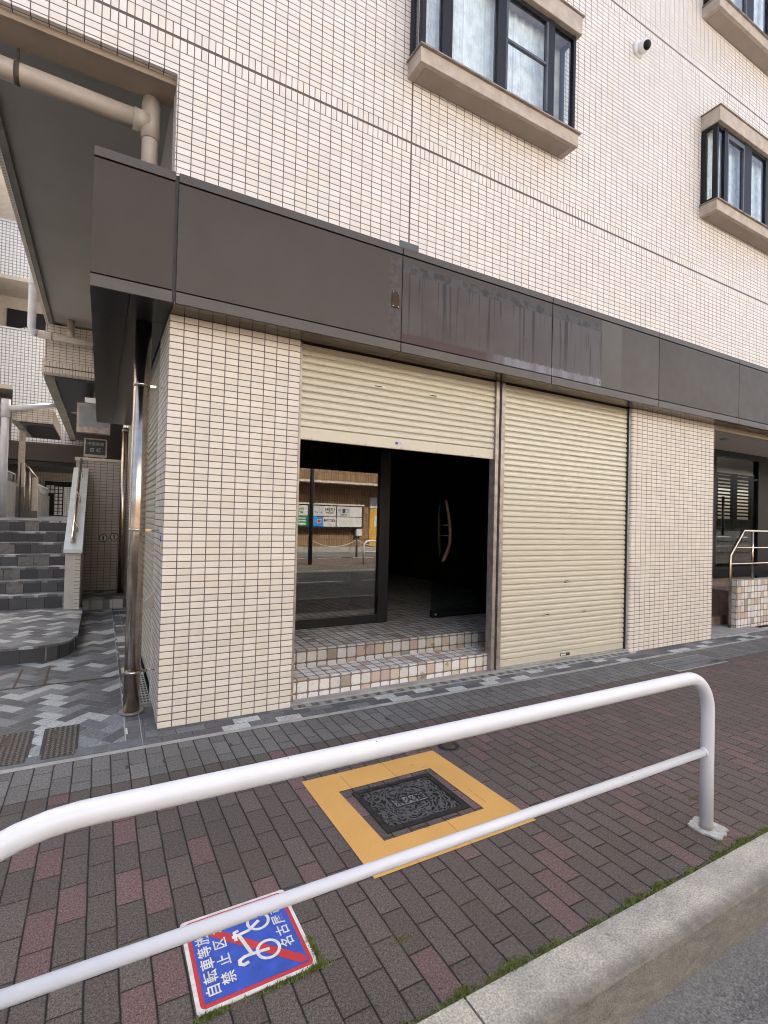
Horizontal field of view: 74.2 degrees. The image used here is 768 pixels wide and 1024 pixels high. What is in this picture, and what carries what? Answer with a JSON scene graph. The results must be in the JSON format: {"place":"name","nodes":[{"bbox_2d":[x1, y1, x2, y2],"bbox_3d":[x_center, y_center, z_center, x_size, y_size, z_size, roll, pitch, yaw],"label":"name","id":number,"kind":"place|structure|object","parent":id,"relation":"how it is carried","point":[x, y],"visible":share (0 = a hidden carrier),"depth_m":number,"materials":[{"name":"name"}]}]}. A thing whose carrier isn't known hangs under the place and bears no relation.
{"place":"outdoors","nodes":[
{"label":"outdoors","id":0,"kind":"place"},
{"bbox_2d":[0,605,159,770],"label":"passage paving","id":1,"kind":"structure","parent":0,"point":[92,708],"depth_m":4.14,"materials":[{"name":"tile"}]},
{"bbox_2d":[0,730,34,766],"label":"drain cover","id":2,"kind":"object","parent":1,"relation":"in","point":[14,748],"visible":1,"depth_m":3.24,"materials":[{"name":"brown metal"}]},
{"bbox_2d":[0,516,67,609],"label":"staircase","id":3,"kind":"structure","parent":1,"relation":"on","point":[32,565],"depth_m":7.62,"materials":[{"name":"tile"}]},
{"bbox_2d":[6,471,16,515],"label":"ramp wall","id":4,"kind":"structure","parent":3,"relation":"on","point":[11,498],"depth_m":14.27,"materials":[{"name":"concrete"}]},
{"bbox_2d":[15,463,37,517],"bbox_3d":[-8.228,-0.493,11.688,0.430,1.246,0.520,2,-1,-29],"label":"landing railing","id":5,"kind":"object","parent":3,"relation":"on","point":[26,504],"visible":0.98,"depth_m":11.76,"materials":[{"name":"silver metal"}]},
{"bbox_2d":[0,398,55,516],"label":"frame","id":6,"kind":"object","parent":3,"relation":"on","point":[7,407],"visible":0.94,"depth_m":11.17,"materials":[{"name":"white metal"}]},
{"bbox_2d":[12,409,60,486],"bbox_3d":[-8.640,-1.120,12.672,0.770,2.510,2.600,2,-1,-29],"label":"walkway canopy","id":7,"kind":"object","parent":3,"relation":"on","point":[42,423],"visible":0.84,"depth_m":12.09,"materials":[{"name":"tile"}]},
{"bbox_2d":[37,484,49,515],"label":"ramp wall","id":8,"kind":"structure","parent":3,"relation":"on","point":[43,503],"depth_m":17.28,"materials":[{"name":"concrete"}]},
{"bbox_2d":[0,606,82,665],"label":"stair platform","id":9,"kind":"structure","parent":1,"relation":"on","point":[35,635],"depth_m":5.51,"materials":[{"name":"tile"}]},
{"bbox_2d":[39,724,79,759],"bbox_3d":[-2.135,1.512,3.350,0.207,0.039,0.440,2,-1,-29],"label":"drain cover","id":10,"kind":"object","parent":1,"relation":"in","point":[59,741],"visible":1,"depth_m":3.34,"materials":[{"name":"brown metal"}]},
{"bbox_2d":[0,659,123,689],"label":"channel","id":11,"kind":"object","parent":1,"relation":"on","point":[46,676],"visible":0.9,"depth_m":4.50,"materials":[{"name":"grey metal"}]},
{"bbox_2d":[0,166,127,515],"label":"apartment wing","id":12,"kind":"structure","parent":1,"relation":"on","point":[51,463],"depth_m":16.54,"materials":[{"name":"white tile"}]},
{"bbox_2d":[7,308,45,330],"bbox_3d":[-12.349,-6.489,17.800,1.400,1.000,0.050,2,-1,-29],"label":"balcony window","id":13,"kind":"structure","parent":12,"relation":"in","point":[15,318],"depth_m":17.63,"materials":[{"name":"black glass"}]},
{"bbox_2d":[44,481,71,515],"bbox_3d":[-12.243,-0.502,19.438,1.280,1.310,0.070,2,-1,-29],"label":"lattice door","id":14,"kind":"structure","parent":12,"relation":"in","point":[51,485],"depth_m":19.28,"materials":[{"name":"black metal"}]},
{"bbox_2d":[42,358,122,459],"bbox_3d":[-8.975,-1.687,15.578,1.400,2.100,14.000,2,-1,-29],"label":"canopy","id":15,"kind":"object","parent":12,"relation":"attached to","point":[67,394],"visible":0.5,"depth_m":11.31,"materials":[{"name":"concrete"}]},
{"bbox_2d":[76,391,109,435],"bbox_3d":[-5.779,-1.989,10.130,0.580,0.850,0.190,2,-1,-29],"label":"light box sign","id":16,"kind":"object","parent":15,"relation":"hanging from","point":[87,423],"visible":0.7,"depth_m":10.02,"materials":[{"name":"grey metal"}]},
{"bbox_2d":[0,738,142,769],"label":"border course","id":17,"kind":"object","parent":1,"relation":"on","point":[100,748],"visible":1,"depth_m":3.26,"materials":[{"name":"stone"}]},
{"bbox_2d":[63,467,88,609],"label":"stair wall","id":18,"kind":"structure","parent":1,"relation":"on","point":[74,574],"depth_m":7.11,"materials":[{"name":"beige paint"}]},
{"bbox_2d":[70,458,82,543],"bbox_3d":[-4.729,-0.243,7.850,0.078,1.360,1.956,2,-1,-29],"label":"stair handrail","id":19,"kind":"object","parent":18,"relation":"attached to","point":[77,500],"visible":1,"depth_m":7.71,"materials":[{"name":"silver metal"}]},
{"bbox_2d":[75,457,125,609],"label":"end wall","id":20,"kind":"structure","parent":1,"relation":"on","point":[100,557],"depth_m":8.87,"materials":[{"name":"tile"}]},
{"bbox_2d":[99,534,106,541],"bbox_3d":[-4.913,0.457,8.886,0.132,0.132,0.037,2,-1,-29],"label":"fire hose inlet","id":21,"kind":"object","parent":20,"relation":"attached to","point":[102,537],"visible":1,"depth_m":8.87,"materials":[{"name":"metal"}]},
{"bbox_2d":[110,533,117,539],"bbox_3d":[-4.764,0.438,8.969,0.132,0.132,0.037,2,-1,-29],"label":"fire hose inlet","id":22,"kind":"object","parent":20,"relation":"attached to","point":[113,536],"visible":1,"depth_m":8.96,"materials":[{"name":"metal"}]},
{"bbox_2d":[140,674,150,704],"bbox_3d":[-2.077,1.506,4.345,0.086,0.012,0.830,2,-1,-29],"label":"slotted cover","id":23,"kind":"object","parent":1,"relation":"on","point":[144,697],"visible":0.68,"depth_m":4.20,"materials":[{"name":"metal"}]},
{"bbox_2d":[0,0,767,728],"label":"apartment building","id":24,"kind":"structure","parent":1,"relation":"on","point":[454,312],"depth_m":5.06,"materials":[{"name":"beige tile"}]},
{"bbox_2d":[27,267,92,346],"bbox_3d":[-5.372,-4.702,9.006,1.490,3.501,0.138,2,-1,-29],"label":"drain pipe","id":25,"kind":"object","parent":24,"relation":"attached to","point":[70,337],"visible":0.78,"depth_m":8.68,"materials":[{"name":"grey plastic"}]},
{"bbox_2d":[0,48,160,165],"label":"drain pipe","id":26,"kind":"object","parent":24,"relation":"attached to","point":[145,120],"visible":0.67,"depth_m":3.68,"materials":[{"name":"beige plastic"}]},
{"bbox_2d":[84,438,106,458],"bbox_3d":[-5.942,-1.072,10.448,0.410,0.860,0.113,2,-1,-29],"label":"restaurant sign","id":27,"kind":"object","parent":24,"relation":"attached to","point":[95,447],"visible":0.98,"depth_m":10.40,"materials":[{"name":"brown metal"}]},
{"bbox_2d":[117,427,128,592],"bbox_3d":[-4.427,0.018,8.607,0.112,2.898,0.112,2,-1,-29],"label":"downpipe","id":28,"kind":"object","parent":24,"relation":"attached to","point":[122,511],"visible":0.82,"depth_m":8.57,"materials":[{"name":"silver metal"}]},
{"bbox_2d":[118,320,162,715],"bbox_3d":[-1.859,0.032,3.870,0.170,2.948,0.213,1,-1,28],"label":"downpipe","id":29,"kind":"object","parent":24,"relation":"attached to","point":[133,670],"visible":1,"depth_m":3.81,"materials":[{"name":"silver metal"}]},
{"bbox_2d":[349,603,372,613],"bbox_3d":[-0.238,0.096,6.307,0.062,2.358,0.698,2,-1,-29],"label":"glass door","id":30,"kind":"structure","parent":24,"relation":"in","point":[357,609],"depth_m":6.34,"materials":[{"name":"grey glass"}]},
{"bbox_2d":[430,500,482,617],"bbox_3d":[0.961,0.089,6.456,0.800,2.438,0.245,2,-1,-29],"label":"glass door","id":31,"kind":"structure","parent":24,"relation":"in","point":[477,609],"depth_m":6.37,"materials":[{"name":"black"}]},
{"bbox_2d":[406,0,584,159],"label":"bay window","id":32,"kind":"structure","parent":24,"relation":"in","point":[502,62],"depth_m":5.07,"materials":[{"name":"brown metal"}]},
{"bbox_2d":[633,38,650,58],"bbox_3d":[3.200,-5.739,6.244,0.189,0.189,0.173,2,-1,-29],"label":"exhaust vent cap","id":33,"kind":"object","parent":24,"relation":"attached to","point":[641,48],"visible":1,"depth_m":6.24,"materials":[{"name":"white plastic"}]},
{"bbox_2d":[699,103,767,253],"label":"bay window","id":34,"kind":"structure","parent":24,"relation":"in","point":[734,154],"depth_m":7.11,"materials":[{"name":"brown metal"}]},
{"bbox_2d":[702,0,767,75],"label":"bay window","id":35,"kind":"structure","parent":24,"relation":"in","point":[743,23],"depth_m":7.24,"materials":[{"name":"beige concrete"}]},
{"bbox_2d":[712,449,767,577],"bbox_3d":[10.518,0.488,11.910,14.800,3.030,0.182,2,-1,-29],"label":"entrance door","id":36,"kind":"structure","parent":24,"relation":"in","point":[760,464],"depth_m":10.25,"materials":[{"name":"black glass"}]},
{"bbox_2d":[728,529,767,627],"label":"handrail","id":37,"kind":"object","parent":24,"relation":"on","point":[752,548],"visible":1,"depth_m":7.96,"materials":[{"name":"silver metal"}]},
{"bbox_2d":[0,636,767,773],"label":"paving edge","id":38,"kind":"object","parent":1,"relation":"on","point":[188,739],"depth_m":3.89,"materials":[{"name":"concrete"}]},
{"bbox_2d":[0,655,767,1023],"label":"sidewalk","id":39,"kind":"structure","parent":0,"point":[474,913],"depth_m":2.23,"materials":[{"name":"brown brick"}]},
{"bbox_2d":[180,890,317,1016],"bbox_3d":[-0.495,1.556,1.831,0.400,0.013,0.402,2,-1,-29],"label":"pavement sign","id":40,"kind":"object","parent":39,"relation":"on","point":[227,966],"visible":0.81,"depth_m":1.77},
{"bbox_2d":[0,672,728,1009],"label":"guardrail","id":41,"kind":"object","parent":39,"relation":"on","point":[15,838],"visible":1,"depth_m":1.55,"materials":[{"name":"white metal"}]},
{"bbox_2d":[352,773,469,833],"bbox_3d":[0.141,1.591,2.799,0.510,0.019,0.410,2,-1,-29],"label":"hydrant cover","id":42,"kind":"object","parent":39,"relation":"on","point":[395,806],"visible":1,"depth_m":2.77,"materials":[{"name":"metal"}]},
{"bbox_2d":[302,750,535,878],"bbox_3d":[0.155,1.587,2.801,0.955,0.001,0.900,2,-1,-29],"label":"painted frame","id":43,"kind":"object","parent":39,"relation":"on","point":[366,842],"visible":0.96,"depth_m":2.73,"materials":[{"name":"yellow paint"}]},
{"bbox_2d":[438,741,459,750],"bbox_3d":[0.444,1.610,3.488,0.149,0.018,0.149,2,-1,-29],"label":"valve cover","id":44,"kind":"object","parent":39,"relation":"on","point":[450,746],"visible":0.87,"depth_m":3.47,"materials":[{"name":"metal"}]},
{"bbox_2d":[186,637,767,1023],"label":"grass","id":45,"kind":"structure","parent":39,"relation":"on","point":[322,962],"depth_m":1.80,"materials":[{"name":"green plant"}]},
{"bbox_2d":[0,638,767,806],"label":"gutter slabs","id":46,"kind":"structure","parent":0,"point":[41,782],"depth_m":3.63,"materials":[{"name":"grey concrete"}]},
{"bbox_2d":[125,718,388,768],"bbox_3d":[-0.781,1.583,3.533,1.815,0.012,0.114,2,-1,-29],"label":"paving gap","id":47,"kind":"object","parent":46,"relation":"on","point":[164,760],"visible":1,"depth_m":3.19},
{"bbox_2d":[649,654,727,671],"bbox_3d":[3.494,1.721,5.818,0.960,0.009,0.340,2,-1,-29],"label":"pavement grating","id":48,"kind":"object","parent":46,"relation":"on","point":[680,664],"visible":1,"depth_m":5.78,"materials":[{"name":"metal"}]},
{"bbox_2d":[0,651,767,816],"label":"header paving","id":49,"kind":"structure","parent":0,"point":[88,793],"depth_m":3.37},
{"bbox_2d":[4,625,767,998],"bbox_3d":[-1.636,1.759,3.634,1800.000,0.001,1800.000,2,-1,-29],"label":"ground","id":50,"kind":"structure","parent":0,"point":[296,721],"depth_m":5.34,"materials":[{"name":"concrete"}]},
{"bbox_2d":[54,481,70,515],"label":"beige building","id":51,"kind":"structure","parent":50,"relation":"on","point":[67,493],"depth_m":25.39,"materials":[{"name":"tile"}]},
{"bbox_2d":[417,832,767,1023],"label":"kerb","id":52,"kind":"structure","parent":50,"relation":"on","point":[627,965],"depth_m":1.85,"materials":[{"name":"concrete"}]},
{"bbox_2d":[728,577,767,627],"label":"planter wall","id":53,"kind":"structure","parent":50,"relation":"on","point":[749,605],"depth_m":8.01,"materials":[{"name":"tile"}]},
{"bbox_2d":[157,627,767,741],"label":"frontage paving","id":54,"kind":"structure","parent":0,"point":[213,726],"depth_m":4.41,"materials":[{"name":"tile"}]},
{"bbox_2d":[291,652,634,709],"bbox_3d":[1.138,1.647,5.137,4.300,0.014,0.074,2,-1,-29],"label":"slotted drain channel","id":55,"kind":"object","parent":54,"relation":"on","point":[334,701],"visible":1,"depth_m":4.80,"materials":[{"name":"metal"}]},
{"bbox_2d":[627,923,767,1023],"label":"road","id":56,"kind":"structure","parent":0,"point":[730,986],"depth_m":1.81,"materials":[{"name":"grey asphalt"}]},
{"bbox_2d":[717,488,747,528],"label":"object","id":57,"kind":"structure","parent":0,"point":[719,517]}
]}

